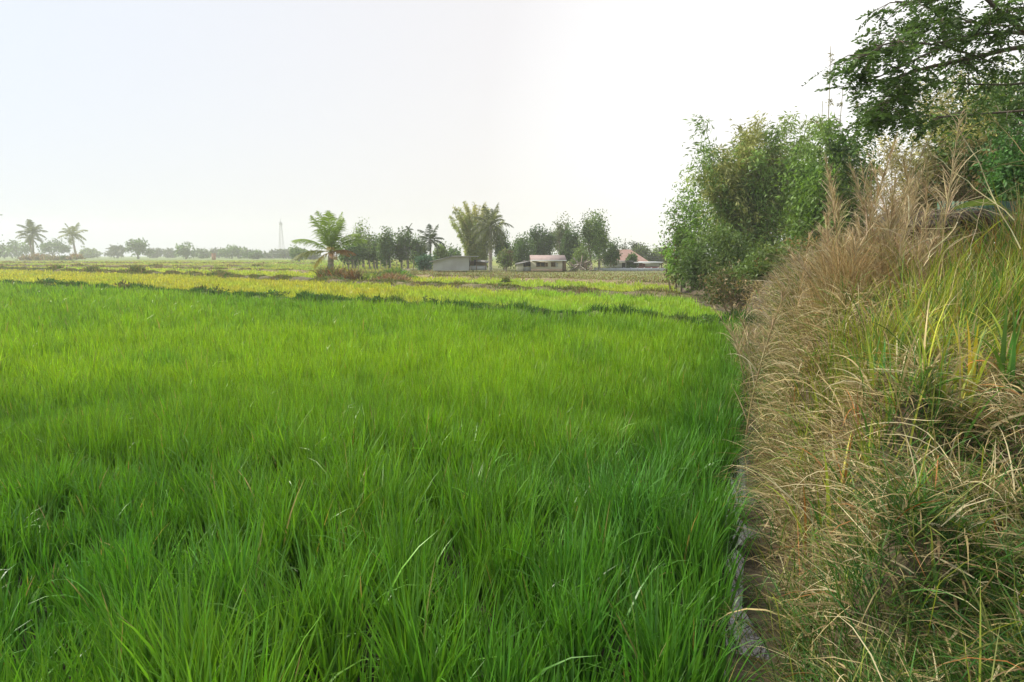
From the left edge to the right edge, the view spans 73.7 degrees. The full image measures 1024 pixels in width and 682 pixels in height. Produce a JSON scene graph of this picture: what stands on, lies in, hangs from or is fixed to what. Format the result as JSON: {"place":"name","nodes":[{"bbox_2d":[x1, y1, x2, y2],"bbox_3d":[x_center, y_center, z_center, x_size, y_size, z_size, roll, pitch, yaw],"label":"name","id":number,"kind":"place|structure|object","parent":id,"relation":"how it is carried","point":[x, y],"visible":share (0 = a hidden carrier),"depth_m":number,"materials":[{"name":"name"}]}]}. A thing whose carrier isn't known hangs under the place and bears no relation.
{"place":"outdoors","nodes":[
{"label":"outdoors","id":0,"kind":"place"},
{"bbox_2d":[0,214,1023,681],"bbox_3d":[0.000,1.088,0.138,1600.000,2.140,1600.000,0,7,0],"label":"ground","id":1,"kind":"structure","parent":0,"point":[750,570],"depth_m":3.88,"materials":[{"name":"plant"}]},
{"bbox_2d":[0,239,31,258],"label":"tree","id":2,"kind":"object","parent":1,"relation":"on","point":[16,249],"visible":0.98,"depth_m":325.99,"materials":[{"name":"green plant"}]},
{"bbox_2d":[15,219,47,253],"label":"coconut palm","id":3,"kind":"object","parent":1,"relation":"on","point":[32,230],"visible":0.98,"depth_m":231.41,"materials":[{"name":"green plant"}]},
{"bbox_2d":[36,238,72,255],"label":"tree","id":4,"kind":"object","parent":1,"relation":"on","point":[59,246],"visible":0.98,"depth_m":336.31,"materials":[{"name":"green plant"}]},
{"bbox_2d":[57,222,87,259],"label":"coconut palm","id":5,"kind":"object","parent":1,"relation":"on","point":[68,231],"visible":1,"depth_m":252.08,"materials":[{"name":"green plant"}]},
{"bbox_2d":[76,246,102,257],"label":"tree","id":6,"kind":"object","parent":1,"relation":"on","point":[86,252],"visible":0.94,"depth_m":375.14,"materials":[{"name":"green plant"}]},
{"bbox_2d":[104,242,129,257],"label":"tree","id":7,"kind":"object","parent":1,"relation":"on","point":[116,250],"visible":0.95,"depth_m":354.61,"materials":[{"name":"green plant"}]},
{"bbox_2d":[4,265,272,267],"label":"bund","id":8,"kind":"structure","parent":1,"relation":"on","point":[203,266],"depth_m":103.10,"materials":[{"name":"soil"}]},
{"bbox_2d":[0,263,269,267],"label":"bund grass","id":9,"kind":"structure","parent":8,"relation":"on","point":[157,264],"depth_m":103.88,"materials":[{"name":"green plant"}]},
{"bbox_2d":[124,238,155,258],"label":"tree","id":10,"kind":"object","parent":1,"relation":"on","point":[138,246],"visible":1,"depth_m":295.76,"materials":[{"name":"green plant"}]},
{"bbox_2d":[2,262,315,263],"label":"bund","id":11,"kind":"structure","parent":1,"relation":"on","point":[150,262],"depth_m":144.96,"materials":[{"name":"soil"}]},
{"bbox_2d":[0,261,314,263],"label":"bund grass","id":12,"kind":"structure","parent":11,"relation":"on","point":[139,262],"depth_m":143.68,"materials":[{"name":"green plant"}]},
{"bbox_2d":[173,241,198,258],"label":"tree","id":13,"kind":"object","parent":1,"relation":"on","point":[184,251],"visible":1,"depth_m":295.20,"materials":[{"name":"green plant"}]},
{"bbox_2d":[0,259,417,271],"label":"rice crop","id":14,"kind":"object","parent":1,"relation":"on","point":[294,265],"visible":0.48,"depth_m":129.95,"materials":[{"name":"green plant"}]},
{"bbox_2d":[217,244,246,258],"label":"tree","id":15,"kind":"object","parent":1,"relation":"on","point":[233,250],"visible":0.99,"depth_m":325.55,"materials":[{"name":"green plant"}]},
{"bbox_2d":[241,249,263,258],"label":"tree","id":16,"kind":"object","parent":1,"relation":"on","point":[254,254],"visible":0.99,"depth_m":286.56,"materials":[{"name":"green plant"}]},
{"bbox_2d":[288,245,310,261],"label":"tree","id":17,"kind":"object","parent":1,"relation":"on","point":[295,251],"visible":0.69,"depth_m":167.72,"materials":[{"name":"green plant"}]},
{"bbox_2d":[289,210,367,269],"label":"coconut palm","id":18,"kind":"object","parent":1,"relation":"on","point":[327,239],"visible":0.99,"depth_m":53.21,"materials":[{"name":"green plant"}]},
{"bbox_2d":[313,263,347,277],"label":"dry bush","id":19,"kind":"object","parent":1,"relation":"on","point":[326,272],"visible":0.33,"depth_m":51.02,"materials":[{"name":"brown plant"}]},
{"bbox_2d":[3,265,676,291],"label":"rice crop","id":20,"kind":"object","parent":1,"relation":"on","point":[568,282],"visible":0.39,"depth_m":49.02,"materials":[{"name":"green plant"}]},
{"bbox_2d":[333,267,366,279],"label":"dry bush","id":21,"kind":"object","parent":1,"relation":"on","point":[353,275],"visible":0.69,"depth_m":50.83,"materials":[{"name":"brown plant"}]},
{"bbox_2d":[335,236,367,268],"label":"village tree","id":22,"kind":"object","parent":1,"relation":"on","point":[357,250],"visible":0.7,"depth_m":87.34,"materials":[{"name":"green plant"}]},
{"bbox_2d":[3,268,705,301],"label":"bund","id":23,"kind":"structure","parent":1,"relation":"on","point":[663,293],"depth_m":37.63,"materials":[{"name":"soil"}]},
{"bbox_2d":[349,217,370,266],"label":"village tree","id":24,"kind":"object","parent":1,"relation":"on","point":[358,230],"visible":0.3,"depth_m":93.29,"materials":[{"name":"green plant"}]},
{"bbox_2d":[0,269,728,318],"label":"rice crop","id":25,"kind":"object","parent":1,"relation":"on","point":[668,305],"visible":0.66,"depth_m":34.88,"materials":[{"name":"green plant"}]},
{"bbox_2d":[360,231,381,268],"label":"village tree","id":26,"kind":"object","parent":1,"relation":"on","point":[369,247],"visible":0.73,"depth_m":88.59,"materials":[{"name":"green plant"}]},
{"bbox_2d":[3,283,754,331],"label":"bund","id":27,"kind":"structure","parent":1,"relation":"on","point":[471,310],"depth_m":21.29,"materials":[{"name":"soil"}]},
{"bbox_2d":[375,226,396,267],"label":"village tree","id":28,"kind":"object","parent":1,"relation":"on","point":[385,246],"visible":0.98,"depth_m":85.57,"materials":[{"name":"green plant"}]},
{"bbox_2d":[103,267,674,285],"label":"bund","id":29,"kind":"structure","parent":1,"relation":"on","point":[576,280],"depth_m":49.67,"materials":[{"name":"soil"}]},
{"bbox_2d":[0,264,761,327],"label":"bund grass","id":30,"kind":"structure","parent":29,"relation":"on","point":[301,294],"depth_m":34.24,"materials":[{"name":"green plant"}]},
{"bbox_2d":[376,271,412,281],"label":"dry bush","id":31,"kind":"object","parent":1,"relation":"on","point":[400,276],"visible":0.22,"depth_m":46.41,"materials":[{"name":"brown plant"}]},
{"bbox_2d":[0,280,791,681],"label":"rice crop","id":32,"kind":"object","parent":1,"relation":"on","point":[388,440],"visible":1,"depth_m":4.83,"materials":[{"name":"green plant"}]},
{"bbox_2d":[392,226,416,268],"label":"village tree","id":33,"kind":"object","parent":1,"relation":"on","point":[405,243],"visible":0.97,"depth_m":87.15,"materials":[{"name":"green plant"}]},
{"bbox_2d":[410,233,427,267],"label":"village tree","id":34,"kind":"object","parent":1,"relation":"on","point":[419,249],"visible":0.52,"depth_m":91.71,"materials":[{"name":"green plant"}]},
{"bbox_2d":[414,253,438,270],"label":"village bush","id":35,"kind":"object","parent":1,"relation":"on","point":[422,262],"visible":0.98,"depth_m":81.07,"materials":[{"name":"green plant"}]},
{"bbox_2d":[416,224,444,269],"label":"coconut palm","id":36,"kind":"object","parent":1,"relation":"on","point":[430,236],"visible":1,"depth_m":87.47,"materials":[{"name":"green plant"}]},
{"bbox_2d":[432,241,451,258],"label":"village tree","id":37,"kind":"object","parent":1,"relation":"on","point":[441,253],"visible":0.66,"depth_m":97.50,"materials":[{"name":"green plant"}]},
{"bbox_2d":[429,256,488,269],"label":"grey shed","id":38,"kind":"structure","parent":1,"relation":"on","point":[457,263],"depth_m":75.39,"materials":[{"name":"metal"}]},
{"bbox_2d":[448,201,503,267],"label":"bamboo clump","id":39,"kind":"object","parent":1,"relation":"on","point":[471,246],"visible":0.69,"depth_m":86.48,"materials":[{"name":"green plant"}]},
{"bbox_2d":[469,204,513,270],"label":"coconut palm","id":40,"kind":"object","parent":1,"relation":"on","point":[490,221],"visible":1,"depth_m":82.47,"materials":[{"name":"green plant"}]},
{"bbox_2d":[492,229,514,269],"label":"village tree","id":41,"kind":"object","parent":1,"relation":"on","point":[498,248],"visible":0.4,"depth_m":86.98,"materials":[{"name":"green plant"}]},
{"bbox_2d":[497,244,515,270],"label":"village bush","id":42,"kind":"object","parent":1,"relation":"on","point":[506,257],"visible":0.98,"depth_m":78.11,"materials":[{"name":"green plant"}]},
{"bbox_2d":[353,270,681,282],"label":"margin grass","id":43,"kind":"structure","parent":1,"relation":"on","point":[583,276],"depth_m":64.72,"materials":[{"name":"plant"}]},
{"bbox_2d":[509,231,536,268],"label":"village tree","id":44,"kind":"object","parent":1,"relation":"on","point":[521,246],"visible":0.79,"depth_m":91.71,"materials":[{"name":"green plant"}]},
{"bbox_2d":[515,255,566,270],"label":"cream house","id":45,"kind":"structure","parent":1,"relation":"on","point":[545,262],"depth_m":77.00,"materials":[{"name":"paint"}]},
{"bbox_2d":[525,224,556,254],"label":"village tree","id":46,"kind":"object","parent":1,"relation":"on","point":[544,240],"visible":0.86,"depth_m":94.84,"materials":[{"name":"green plant"}]},
{"bbox_2d":[548,211,573,261],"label":"village tree","id":47,"kind":"object","parent":1,"relation":"on","point":[559,234],"visible":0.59,"depth_m":101.11,"materials":[{"name":"green plant"}]},
{"bbox_2d":[559,222,583,266],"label":"village tree","id":48,"kind":"object","parent":1,"relation":"on","point":[570,243],"visible":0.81,"depth_m":86.90,"materials":[{"name":"green plant"}]},
{"bbox_2d":[570,242,589,270],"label":"village bush","id":49,"kind":"object","parent":1,"relation":"on","point":[577,255],"visible":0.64,"depth_m":82.60,"materials":[{"name":"green plant"}]},
{"bbox_2d":[566,255,596,270],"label":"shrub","id":50,"kind":"object","parent":1,"relation":"on","point":[585,265],"visible":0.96,"depth_m":79.25,"materials":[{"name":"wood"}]},
{"bbox_2d":[577,208,610,270],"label":"village tree","id":51,"kind":"object","parent":1,"relation":"on","point":[592,232],"visible":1,"depth_m":80.81,"materials":[{"name":"green plant"}]},
{"bbox_2d":[600,237,622,267],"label":"village tree","id":52,"kind":"object","parent":1,"relation":"on","point":[612,257],"visible":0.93,"depth_m":84.10,"materials":[{"name":"green plant"}]},
{"bbox_2d":[596,250,646,266],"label":"red roofed house","id":53,"kind":"structure","parent":1,"relation":"on","point":[625,254],"depth_m":100.80,"materials":[{"name":"white paint"}]},
{"bbox_2d":[594,267,667,270],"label":"boundary wall","id":54,"kind":"structure","parent":1,"relation":"on","point":[630,269],"depth_m":81.73,"materials":[{"name":"grey concrete"}]},
{"bbox_2d":[615,261,662,267],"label":"red white building","id":55,"kind":"structure","parent":1,"relation":"on","point":[647,264],"depth_m":87.94,"materials":[{"name":"paint"}]},
{"bbox_2d":[629,241,653,261],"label":"village tree","id":56,"kind":"object","parent":1,"relation":"on","point":[643,251],"visible":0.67,"depth_m":116.75,"materials":[{"name":"green plant"}]},
{"bbox_2d":[646,244,669,265],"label":"village tree","id":57,"kind":"object","parent":1,"relation":"on","point":[656,257],"visible":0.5,"depth_m":117.05,"materials":[{"name":"green plant"}]},
{"bbox_2d":[655,219,692,292],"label":"bare shrub","id":58,"kind":"object","parent":1,"relation":"on","point":[666,269],"visible":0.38,"depth_m":35.66,"materials":[{"name":"green plant"}]},
{"bbox_2d":[658,176,718,287],"bbox_3d":[9.379,-5.633,35.515,3.545,5.756,3.810,0,7,0],"label":"bushy tree","id":59,"kind":"object","parent":1,"relation":"on","point":[686,209],"visible":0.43,"depth_m":35.22,"materials":[{"name":"green plant"}]},
{"bbox_2d":[670,213,763,292],"bbox_3d":[9.082,-3.810,29.947,4.302,3.449,4.838,0,7,0],"label":"bushy tree","id":60,"kind":"object","parent":1,"relation":"on","point":[721,239],"visible":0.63,"depth_m":29.37,"materials":[{"name":"green plant"}]},
{"bbox_2d":[690,367,769,679],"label":"ditch water","id":61,"kind":"structure","parent":1,"relation":"on","point":[740,564],"depth_m":4.29,"materials":[{"name":"grey liquid"}]},
{"bbox_2d":[732,275,794,446],"bbox_3d":[2.451,0.209,6.999,0.853,1.828,0.866,-4,8,-32],"label":"plumed reed","id":62,"kind":"object","parent":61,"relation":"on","point":[773,321],"visible":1,"depth_m":6.92,"materials":[{"name":"plant"}]},
{"bbox_2d":[696,259,768,313],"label":"leafy shrub","id":63,"kind":"object","parent":1,"relation":"on","point":[723,296],"visible":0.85,"depth_m":23.00,"materials":[{"name":"green plant"}]},
{"bbox_2d":[673,106,827,280],"bbox_3d":[11.195,-6.748,32.450,7.421,7.900,5.638,0,7,0],"label":"bamboo clump","id":64,"kind":"object","parent":1,"relation":"on","point":[741,191],"visible":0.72,"depth_m":31.39,"materials":[{"name":"green plant"}]},
{"bbox_2d":[725,235,836,281],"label":"leafy shrub","id":65,"kind":"object","parent":1,"relation":"on","point":[753,268],"visible":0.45,"depth_m":17.58,"materials":[{"name":"green plant"}]},
{"bbox_2d":[766,230,813,348],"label":"plumed reed","id":66,"kind":"object","parent":1,"relation":"on","point":[800,299],"visible":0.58,"depth_m":8.50,"materials":[{"name":"plant"}]},
{"bbox_2d":[735,141,886,249],"bbox_3d":[16.079,-6.926,36.588,7.190,7.442,7.940,4,8,30],"label":"bamboo clump","id":67,"kind":"object","parent":1,"relation":"on","point":[800,183],"visible":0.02,"depth_m":35.31,"materials":[{"name":"green plant"}]},
{"bbox_2d":[764,111,882,256],"bbox_3d":[10.085,-4.350,21.461,3.538,5.751,3.495,0,7,0],"label":"dense tree","id":68,"kind":"object","parent":1,"relation":"on","point":[809,203],"visible":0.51,"depth_m":21.14,"materials":[{"name":"green plant"}]},
{"bbox_2d":[801,223,852,293],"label":"plumed reed","id":69,"kind":"object","parent":1,"relation":"on","point":[825,242],"visible":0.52,"depth_m":7.33,"materials":[{"name":"plant"}]},
{"bbox_2d":[790,196,864,308],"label":"plumed reed","id":70,"kind":"object","parent":1,"relation":"on","point":[827,215],"visible":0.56,"depth_m":8.14,"materials":[{"name":"plant"}]},
{"bbox_2d":[810,152,857,269],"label":"plumed reed","id":71,"kind":"object","parent":1,"relation":"on","point":[831,195],"visible":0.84,"depth_m":7.39,"materials":[{"name":"plant"}]},
{"bbox_2d":[818,163,867,266],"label":"plumed reed","id":72,"kind":"object","parent":1,"relation":"on","point":[837,206],"visible":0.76,"depth_m":7.54,"materials":[{"name":"plant"}]},
{"bbox_2d":[818,218,889,280],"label":"plumed reed","id":73,"kind":"object","parent":1,"relation":"on","point":[852,239],"visible":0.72,"depth_m":7.05,"materials":[{"name":"plant"}]},
{"bbox_2d":[835,133,903,276],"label":"plumed reed","id":74,"kind":"object","parent":1,"relation":"on","point":[878,193],"visible":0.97,"depth_m":7.10,"materials":[{"name":"plant"}]},
{"bbox_2d":[829,161,913,258],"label":"plumed reed","id":75,"kind":"object","parent":1,"relation":"on","point":[858,193],"visible":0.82,"depth_m":7.52,"materials":[{"name":"plant"}]},
{"bbox_2d":[842,224,910,285],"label":"plumed reed","id":76,"kind":"object","parent":1,"relation":"on","point":[880,239],"visible":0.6,"depth_m":7.25,"materials":[{"name":"plant"}]},
{"bbox_2d":[782,422,971,514],"bbox_3d":[2.156,0.914,4.257,0.293,1.004,1.815,0,7,0],"label":"dry stalk","id":77,"kind":"object","parent":1,"relation":"on","point":[900,423],"visible":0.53,"depth_m":3.85,"materials":[{"name":"plant"}]},
{"bbox_2d":[855,151,907,242],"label":"plumed reed","id":78,"kind":"object","parent":1,"relation":"on","point":[875,172],"visible":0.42,"depth_m":8.72,"materials":[{"name":"plant"}]},
{"bbox_2d":[840,167,928,261],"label":"plumed reed","id":79,"kind":"object","parent":1,"relation":"on","point":[871,201],"visible":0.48,"depth_m":7.66,"materials":[{"name":"plant"}]},
{"bbox_2d":[844,166,926,275],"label":"plumed reed","id":80,"kind":"object","parent":1,"relation":"on","point":[893,198],"visible":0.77,"depth_m":7.26,"materials":[{"name":"plant"}]},
{"bbox_2d":[848,129,935,261],"bbox_3d":[4.011,-1.364,7.482,0.946,1.891,0.835,-7,10,-43],"label":"plumed reed","id":81,"kind":"object","parent":1,"relation":"on","point":[908,186],"visible":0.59,"depth_m":7.42,"materials":[{"name":"plant"}]},
{"bbox_2d":[855,153,938,248],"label":"plumed reed","id":82,"kind":"object","parent":1,"relation":"on","point":[915,182],"visible":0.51,"depth_m":7.87,"materials":[{"name":"plant"}]},
{"bbox_2d":[868,167,926,287],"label":"plumed reed","id":83,"kind":"object","parent":1,"relation":"on","point":[886,217],"visible":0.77,"depth_m":7.19,"materials":[{"name":"plant"}]},
{"bbox_2d":[869,197,934,291],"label":"plumed reed","id":84,"kind":"object","parent":1,"relation":"on","point":[923,230],"visible":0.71,"depth_m":6.99,"materials":[{"name":"plant"}]},
{"bbox_2d":[870,140,933,240],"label":"plumed reed","id":85,"kind":"object","parent":1,"relation":"on","point":[912,149],"visible":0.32,"depth_m":8.37,"materials":[{"name":"plant"}]},
{"bbox_2d":[878,140,928,274],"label":"plumed reed","id":86,"kind":"object","parent":1,"relation":"on","point":[892,188],"visible":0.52,"depth_m":7.28,"materials":[{"name":"plant"}]},
{"bbox_2d":[841,531,978,599],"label":"broad leaved grass","id":87,"kind":"structure","parent":1,"relation":"on","point":[936,579],"depth_m":2.80,"materials":[{"name":"green plant"}]},
{"bbox_2d":[801,0,1023,170],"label":"overhanging tree","id":88,"kind":"object","parent":1,"relation":"on","point":[905,92],"visible":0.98,"depth_m":7.57,"materials":[{"name":"green plant"}]},
{"bbox_2d":[887,231,940,295],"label":"plumed reed","id":89,"kind":"object","parent":1,"relation":"on","point":[925,257],"visible":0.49,"depth_m":6.70,"materials":[{"name":"plant"}]},
{"bbox_2d":[881,164,948,297],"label":"plumed reed","id":90,"kind":"object","parent":1,"relation":"on","point":[905,235],"visible":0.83,"depth_m":6.89,"materials":[{"name":"plant"}]},
{"bbox_2d":[886,153,955,274],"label":"plumed reed","id":91,"kind":"object","parent":1,"relation":"on","point":[907,174],"visible":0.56,"depth_m":7.96,"materials":[{"name":"plant"}]},
{"bbox_2d":[818,53,1023,251],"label":"bamboo clump","id":92,"kind":"object","parent":1,"relation":"on","point":[938,131],"visible":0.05,"depth_m":23.35,"materials":[{"name":"beige plant"}]},
{"bbox_2d":[897,151,975,272],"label":"plumed reed","id":93,"kind":"object","parent":1,"relation":"on","point":[926,188],"visible":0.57,"depth_m":7.25,"materials":[{"name":"plant"}]},
{"bbox_2d":[908,192,976,279],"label":"plumed reed","id":94,"kind":"object","parent":1,"relation":"on","point":[938,231],"visible":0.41,"depth_m":7.36,"materials":[{"name":"plant"}]},
{"bbox_2d":[864,201,1022,269],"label":"thatched hut","id":95,"kind":"object","parent":1,"relation":"on","point":[975,210],"visible":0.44,"depth_m":8.66,"materials":[{"name":"plant"}]},
{"bbox_2d":[954,199,999,208],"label":"broad leaf","id":96,"kind":"object","parent":95,"relation":"on","point":[972,203],"visible":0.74,"depth_m":7.89,"materials":[{"name":"green plant"}]},
{"bbox_2d":[890,131,1014,240],"bbox_3d":[8.517,-2.487,13.796,3.186,3.592,1.473,1,7,9],"label":"bamboo clump","id":97,"kind":"object","parent":1,"relation":"on","point":[941,158],"visible":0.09,"depth_m":13.57,"materials":[{"name":"green plant"}]},
{"bbox_2d":[917,108,990,300],"bbox_3d":[4.187,-1.048,6.492,0.899,2.349,0.762,0,7,0],"label":"plumed reed","id":98,"kind":"object","parent":1,"relation":"on","point":[951,180],"visible":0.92,"depth_m":6.54,"materials":[{"name":"plant"}]},
{"bbox_2d":[902,62,1023,241],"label":"dark tree","id":99,"kind":"object","parent":1,"relation":"on","point":[1009,92],"visible":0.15,"depth_m":13.05,"materials":[{"name":"green plant"}]},
{"bbox_2d":[918,139,1014,263],"bbox_3d":[7.978,-2.178,11.924,1.827,2.669,1.141,1,7,7],"label":"bamboo clump","id":100,"kind":"object","parent":1,"relation":"on","point":[961,181],"visible":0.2,"depth_m":11.75,"materials":[{"name":"green plant"}]},
{"bbox_2d":[935,309,1001,416],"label":"broad leaved grass","id":101,"kind":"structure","parent":1,"relation":"on","point":[970,365],"depth_m":4.17,"materials":[{"name":"green plant"}]},
{"bbox_2d":[967,296,1023,403],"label":"broad leaved grass","id":102,"kind":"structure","parent":1,"relation":"on","point":[1001,359],"depth_m":4.08,"materials":[{"name":"green plant"}]},
{"bbox_2d":[969,112,1023,249],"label":"leafy shrub","id":103,"kind":"object","parent":1,"relation":"on","point":[1009,171],"visible":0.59,"depth_m":10.26,"materials":[{"name":"green plant"}]},
{"bbox_2d":[0,0,1023,256],"label":"sky","id":104,"kind":"structure","parent":0,"point":[207,124],"materials":[{"name":"white"}]},
{"bbox_2d":[700,156,1023,681],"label":"bank grass","id":105,"kind":"structure","parent":0,"point":[990,299],"depth_m":3.77,"materials":[{"name":"green plant"}]},
{"bbox_2d":[948,111,1020,248],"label":"bare twig","id":106,"kind":"object","parent":105,"relation":"on","point":[991,194],"visible":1,"depth_m":6.69,"materials":[{"name":"brown plant"}]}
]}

